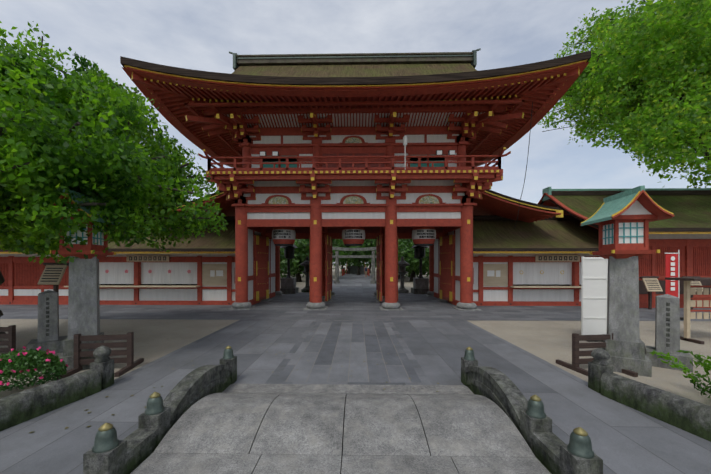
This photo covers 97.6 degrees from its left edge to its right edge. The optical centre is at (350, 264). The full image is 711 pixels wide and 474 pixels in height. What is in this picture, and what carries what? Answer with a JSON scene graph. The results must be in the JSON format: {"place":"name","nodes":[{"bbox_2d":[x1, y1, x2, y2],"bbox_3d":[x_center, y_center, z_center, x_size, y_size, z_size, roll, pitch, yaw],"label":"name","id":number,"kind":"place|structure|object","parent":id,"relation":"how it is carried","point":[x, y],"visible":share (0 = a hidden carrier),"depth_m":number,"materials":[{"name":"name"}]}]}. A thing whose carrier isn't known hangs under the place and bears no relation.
{"place":"outdoors","nodes":[
{"label":"outdoors","id":0,"kind":"place"},
{"bbox_2d":[0,346,67,391],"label":"azalea bush","id":1,"kind":"object","parent":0,"point":[32,359],"depth_m":4.39,"materials":[{"name":"green plant"}]},
{"bbox_2d":[257,293,452,304],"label":"gate paving","id":2,"kind":"structure","parent":0,"point":[367,299],"depth_m":16.80,"materials":[{"name":"grey stone"}]},
{"bbox_2d":[280,244,298,293],"bbox_3d":[-4.110,0.071,20.562,1.240,3.650,1.100,0,0,1],"label":"bronze lantern","id":3,"kind":"object","parent":2,"relation":"on","point":[288,284],"visible":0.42,"depth_m":20.14,"materials":[{"name":"metal"}]},
{"bbox_2d":[411,245,428,293],"bbox_3d":[4.589,0.071,20.403,1.240,3.650,1.100,0,0,1],"label":"bronze lantern","id":4,"kind":"object","parent":2,"relation":"on","point":[420,284],"visible":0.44,"depth_m":19.99,"materials":[{"name":"metal"}]},
{"bbox_2d":[0,320,710,473],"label":"paving","id":5,"kind":"structure","parent":0,"point":[625,439],"depth_m":4.36,"materials":[{"name":"grey stone"}]},
{"bbox_2d":[25,315,438,432],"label":"fallen leaves","id":6,"kind":"object","parent":5,"relation":"on","point":[193,365],"visible":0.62,"depth_m":4.92,"materials":[{"name":"brown plant"}]},
{"bbox_2d":[275,321,421,382],"bbox_3d":[0.005,1.887,7.660,2.350,0.001,5.350,0,0,1],"label":"paving strip","id":7,"kind":"object","parent":5,"relation":"on","point":[319,356],"visible":1,"depth_m":6.38,"materials":[{"name":"grey stone"}]},
{"bbox_2d":[265,321,431,384],"bbox_3d":[0.005,1.887,7.660,2.640,0.001,5.550,0,0,1],"label":"path border","id":8,"kind":"object","parent":5,"relation":"on","point":[418,369],"visible":1,"depth_m":5.59,"materials":[{"name":"grey stone"}]},
{"bbox_2d":[0,265,710,405],"bbox_3d":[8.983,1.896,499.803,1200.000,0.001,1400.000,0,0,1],"label":"sand ground","id":9,"kind":"structure","parent":0,"point":[550,342],"depth_m":8.08,"materials":[{"name":"beige sand"}]},
{"bbox_2d":[0,325,15,352],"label":"wood fence","id":10,"kind":"object","parent":9,"relation":"on","point":[10,336],"visible":0.77,"depth_m":6.30,"materials":[{"name":"brown wood"}]},
{"bbox_2d":[27,290,67,353],"bbox_3d":[-6.562,1.226,6.755,0.592,1.340,0.592,0,0,-39],"label":"stone monument","id":11,"kind":"object","parent":9,"relation":"on","point":[49,338],"visible":1,"depth_m":6.63,"materials":[{"name":"stone"}]},
{"bbox_2d":[38,263,68,291],"bbox_3d":[-8.572,0.920,8.972,0.720,1.952,0.351,0,0,1],"label":"notice board","id":12,"kind":"object","parent":9,"relation":"on","point":[52,273],"visible":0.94,"depth_m":8.94,"materials":[{"name":"brown wood"}]},
{"bbox_2d":[0,345,113,430],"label":"kerb wall","id":13,"kind":"structure","parent":9,"relation":"on","point":[28,404],"depth_m":4.11,"materials":[{"name":"stone"}]},
{"bbox_2d":[58,256,108,370],"bbox_3d":[-5.028,0.873,5.876,0.675,2.046,0.675,0,0,-33],"label":"pillar lantern","id":14,"kind":"object","parent":9,"relation":"on","point":[83,305],"visible":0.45,"depth_m":5.70,"materials":[{"name":"stone"}]},
{"bbox_2d":[44,189,121,258],"bbox_3d":[-5.028,-0.712,5.876,0.889,1.210,1.036,0,0,-9],"label":"lantern","id":15,"kind":"object","parent":14,"relation":"on","point":[89,247],"visible":0.42,"depth_m":5.67,"materials":[{"name":"red wood"}]},
{"bbox_2d":[57,332,143,379],"bbox_3d":[-4.433,1.566,5.590,0.928,0.660,0.840,0,0,-9],"label":"wood fence","id":16,"kind":"object","parent":9,"relation":"on","point":[128,352],"visible":0.85,"depth_m":5.57,"materials":[{"name":"brown wood"}]},
{"bbox_2d":[0,21,228,333],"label":"tree","id":17,"kind":"object","parent":9,"relation":"on","point":[44,152],"depth_m":5.69,"materials":[{"name":"green plant"}]},
{"bbox_2d":[0,216,234,304],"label":"corridor","id":18,"kind":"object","parent":9,"relation":"on","point":[199,270],"visible":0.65,"depth_m":14.63,"materials":[{"name":"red paint"}]},
{"bbox_2d":[280,246,298,273],"bbox_3d":[-9.111,-0.760,28.028,9.353,5.641,8.538,0,0,1],"label":"tree","id":19,"kind":"object","parent":9,"relation":"on","point":[281,255],"depth_m":27.48,"materials":[{"name":"green plant"}]},
{"bbox_2d":[280,250,298,267],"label":"tree leaves","id":20,"kind":"object","parent":19,"relation":"attached to","point":[284,260],"depth_m":27.47,"materials":[{"name":"green plant"}]},
{"bbox_2d":[300,256,309,291],"bbox_3d":[-2.994,0.666,21.442,1.040,2.460,0.901,0,0,1],"label":"stone lantern","id":21,"kind":"object","parent":9,"relation":"on","point":[305,264],"visible":0.88,"depth_m":21.25,"materials":[{"name":"stone"}]},
{"bbox_2d":[280,239,344,281],"bbox_3d":[-5.021,-0.817,33.609,8.744,5.527,7.692,0,0,1],"label":"tree","id":22,"kind":"object","parent":9,"relation":"on","point":[301,252],"depth_m":31.93,"materials":[{"name":"green plant"}]},
{"bbox_2d":[284,241,334,276],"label":"tree leaves","id":23,"kind":"object","parent":22,"relation":"attached to","point":[303,254],"visible":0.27,"depth_m":31.84,"materials":[{"name":"green plant"}]},
{"bbox_2d":[296,239,356,261],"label":"tree","id":24,"kind":"object","parent":9,"relation":"on","point":[338,241],"depth_m":40.25,"materials":[{"name":"green plant"}]},
{"bbox_2d":[83,345,602,473],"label":"stone bridge","id":25,"kind":"structure","parent":9,"relation":"on","point":[209,419],"depth_m":3.09,"materials":[{"name":"stone"}]},
{"bbox_2d":[339,259,365,273],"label":"tree","id":26,"kind":"object","parent":9,"relation":"on","point":[350,261],"depth_m":61.63,"materials":[{"name":"green plant"}]},
{"bbox_2d":[332,273,375,292],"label":"paving","id":27,"kind":"structure","parent":9,"relation":"on","point":[352,283],"depth_m":29.39,"materials":[{"name":"grey stone"}]},
{"bbox_2d":[332,247,375,283],"bbox_3d":[0.429,0.017,30.881,5.745,3.758,0.585,0,0,1],"label":"stone torii","id":28,"kind":"object","parent":27,"relation":"on","point":[336,256],"visible":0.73,"depth_m":30.74,"materials":[{"name":"stone"}]},
{"bbox_2d":[346,263,364,273],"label":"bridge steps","id":29,"kind":"structure","parent":27,"relation":"on","point":[353,269],"depth_m":63.46,"materials":[{"name":"stone"}]},
{"bbox_2d":[342,267,369,275],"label":"banners","id":30,"kind":"object","parent":27,"relation":"on","point":[343,271],"visible":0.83,"depth_m":54.06,"materials":[{"name":"red paint"}]},
{"bbox_2d":[280,261,427,279],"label":"shrubs","id":31,"kind":"object","parent":9,"relation":"on","point":[294,274],"visible":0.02,"depth_m":41.96,"materials":[{"name":"green plant"}]},
{"bbox_2d":[198,110,510,310],"bbox_3d":[0.159,-2.454,16.083,12.386,8.700,8.386,0,0,1],"label":"shrine gate","id":32,"kind":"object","parent":9,"relation":"on","point":[318,187],"visible":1,"depth_m":13.23,"materials":[{"name":"red wood"}]},
{"bbox_2d":[166,191,234,221],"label":"pent roof","id":33,"kind":"structure","parent":32,"relation":"attached to","point":[228,209],"depth_m":14.70,"materials":[{"name":"brown wood"}]},
{"bbox_2d":[284,246,424,258],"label":"hanging lanterns","id":34,"kind":"object","parent":32,"relation":"hanging from","point":[289,252],"visible":0.77,"depth_m":17.23,"materials":[{"name":"black metal"}]},
{"bbox_2d":[120,48,590,167],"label":"gate roof","id":35,"kind":"structure","parent":32,"relation":"on","point":[428,89],"depth_m":12.22,"materials":[{"name":"red wood"}]},
{"bbox_2d":[514,102,532,227],"bbox_3d":[7.176,-3.928,12.950,0.067,4.662,2.043,0,0,10],"label":"eave cable","id":36,"kind":"object","parent":35,"relation":"attached to","point":[527,161],"visible":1,"depth_m":12.50,"materials":[{"name":"black metal"}]},
{"bbox_2d":[260,150,454,159],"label":"balcony floodlights","id":37,"kind":"object","parent":32,"relation":"attached to","point":[438,152],"visible":0.73,"depth_m":12.33,"materials":[{"name":"white"}]},
{"bbox_2d":[0,304,710,320],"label":"stone pavement","id":38,"kind":"structure","parent":9,"relation":"on","point":[372,312],"depth_m":12.00,"materials":[{"name":"grey stone"}]},
{"bbox_2d":[639,276,662,309],"bbox_3d":[12.606,1.195,13.037,0.720,1.402,0.351,0,0,1],"label":"notice board","id":39,"kind":"object","parent":38,"relation":"on","point":[651,283],"visible":0.96,"depth_m":13.05,"materials":[{"name":"brown wood"}]},
{"bbox_2d":[665,250,683,319],"bbox_3d":[11.102,0.696,10.683,0.620,2.400,0.300,0,0,1],"label":"red banner","id":40,"kind":"object","parent":38,"relation":"on","point":[672,270],"visible":0.77,"depth_m":10.68,"materials":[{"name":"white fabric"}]},
{"bbox_2d":[682,276,702,309],"bbox_3d":[14.305,1.195,13.006,0.720,1.402,0.351,0,0,1],"label":"notice board","id":41,"kind":"object","parent":38,"relation":"on","point":[695,283],"visible":0.29,"depth_m":12.99,"materials":[{"name":"brown wood"}]},
{"bbox_2d":[347,244,368,274],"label":"tree","id":42,"kind":"object","parent":9,"relation":"on","point":[354,259],"depth_m":54.51,"materials":[{"name":"green plant"}]},
{"bbox_2d":[346,247,368,266],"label":"tree leaves","id":43,"kind":"object","parent":42,"relation":"attached to","point":[358,258],"visible":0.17,"depth_m":54.42,"materials":[{"name":"green plant"}]},
{"bbox_2d":[362,239,406,261],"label":"tree","id":44,"kind":"object","parent":9,"relation":"on","point":[369,243],"depth_m":40.42,"materials":[{"name":"green plant"}]},
{"bbox_2d":[364,239,375,262],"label":"tree leaves","id":45,"kind":"object","parent":44,"relation":"attached to","point":[371,245],"visible":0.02,"depth_m":40.59,"materials":[{"name":"green plant"}]},
{"bbox_2d":[357,240,411,278],"bbox_3d":[5.379,-2.648,39.590,9.523,9.188,9.215,0,0,1],"label":"tree","id":46,"kind":"object","parent":9,"relation":"on","point":[407,241],"depth_m":39.93,"materials":[{"name":"green plant"}]},
{"bbox_2d":[398,256,409,292],"bbox_3d":[3.446,0.666,20.824,1.040,2.460,0.901,0,0,1],"label":"stone lantern","id":47,"kind":"object","parent":9,"relation":"on","point":[402,265],"visible":0.9,"depth_m":20.65,"materials":[{"name":"stone"}]},
{"bbox_2d":[398,239,428,281],"bbox_3d":[6.784,-1.084,34.772,7.436,6.107,7.591,0,0,1],"label":"tree","id":48,"kind":"object","parent":9,"relation":"on","point":[407,257],"depth_m":32.80,"materials":[{"name":"green plant"}]},
{"bbox_2d":[411,248,428,272],"bbox_3d":[10.623,-0.937,29.711,9.622,5.766,7.340,0,0,1],"label":"tree","id":49,"kind":"object","parent":9,"relation":"on","point":[425,259],"depth_m":30.22,"materials":[{"name":"green plant"}]},
{"bbox_2d":[410,248,428,264],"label":"tree leaves","id":50,"kind":"object","parent":49,"relation":"attached to","point":[422,258],"visible":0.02,"depth_m":30.39,"materials":[{"name":"green plant"}]},
{"bbox_2d":[473,215,600,305],"bbox_3d":[8.790,-0.329,16.326,7.550,4.450,6.300,0,0,1],"label":"corridor","id":51,"kind":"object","parent":9,"relation":"on","point":[534,263],"visible":0.73,"depth_m":14.31,"materials":[{"name":"red paint"}]},
{"bbox_2d":[473,190,562,222],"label":"pent roof","id":52,"kind":"structure","parent":51,"relation":"on","point":[490,202],"depth_m":14.25,"materials":[{"name":"red wood"}]},
{"bbox_2d":[581,256,607,341],"bbox_3d":[6.160,0.846,7.873,0.660,2.100,0.500,0,0,1],"label":"white sign board","id":53,"kind":"object","parent":9,"relation":"on","point":[594,273],"visible":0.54,"depth_m":7.85,"materials":[{"name":"white paper"}]},
{"bbox_2d":[556,333,637,376],"bbox_3d":[4.384,1.566,5.605,0.812,0.660,0.840,0,0,-7],"label":"wood fence","id":54,"kind":"object","parent":9,"relation":"on","point":[576,352],"visible":0.54,"depth_m":5.57,"materials":[{"name":"brown wood"}]},
{"bbox_2d":[538,187,710,307],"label":"hall","id":55,"kind":"structure","parent":9,"relation":"on","point":[685,230],"depth_m":13.60,"materials":[{"name":"red paint"}]},
{"bbox_2d":[538,0,710,189],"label":"camphor tree","id":56,"kind":"object","parent":9,"relation":"on","point":[671,119],"depth_m":14.88,"materials":[{"name":"green plant"}]},
{"bbox_2d":[602,256,651,376],"bbox_3d":[4.971,0.873,5.694,0.675,2.046,0.675,0,0,35],"label":"pillar lantern","id":57,"kind":"object","parent":9,"relation":"on","point":[625,348],"visible":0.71,"depth_m":5.50,"materials":[{"name":"stone"}]},
{"bbox_2d":[580,186,673,258],"bbox_3d":[4.971,-0.712,5.694,0.889,1.210,1.036,0,0,11],"label":"lantern","id":58,"kind":"object","parent":57,"relation":"on","point":[623,219],"visible":0.98,"depth_m":5.47,"materials":[{"name":"red wood"}]},
{"bbox_2d":[588,348,710,441],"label":"kerb wall","id":59,"kind":"structure","parent":9,"relation":"on","point":[693,417],"depth_m":3.91,"materials":[{"name":"stone"}]},
{"bbox_2d":[645,294,692,371],"bbox_3d":[5.974,1.226,5.876,0.592,1.340,0.592,0,0,41],"label":"stone monument","id":60,"kind":"object","parent":9,"relation":"on","point":[667,323],"visible":0.96,"depth_m":5.75,"materials":[{"name":"stone"}]},
{"bbox_2d":[650,350,710,397],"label":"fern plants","id":61,"kind":"object","parent":9,"relation":"on","point":[703,364],"visible":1,"depth_m":4.31,"materials":[{"name":"green plant"}]},
{"bbox_2d":[665,277,710,343],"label":"wooden rack","id":62,"kind":"object","parent":9,"relation":"on","point":[689,314],"visible":0.98,"depth_m":7.69,"materials":[{"name":"brown wood"}]},
{"bbox_2d":[0,0,710,264],"label":"sky","id":63,"kind":"structure","parent":0,"point":[200,35],"materials":[{"name":"grey"}]},
{"bbox_2d":[403,136,406,169],"bbox_3d":[2.140,-4.399,12.267,0.170,1.350,0.170,0,0,1],"label":"balcony lamp","id":64,"kind":"object","parent":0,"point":[404,140],"visible":0.96,"depth_m":12.25,"materials":[{"name":"white metal"}]}
]}

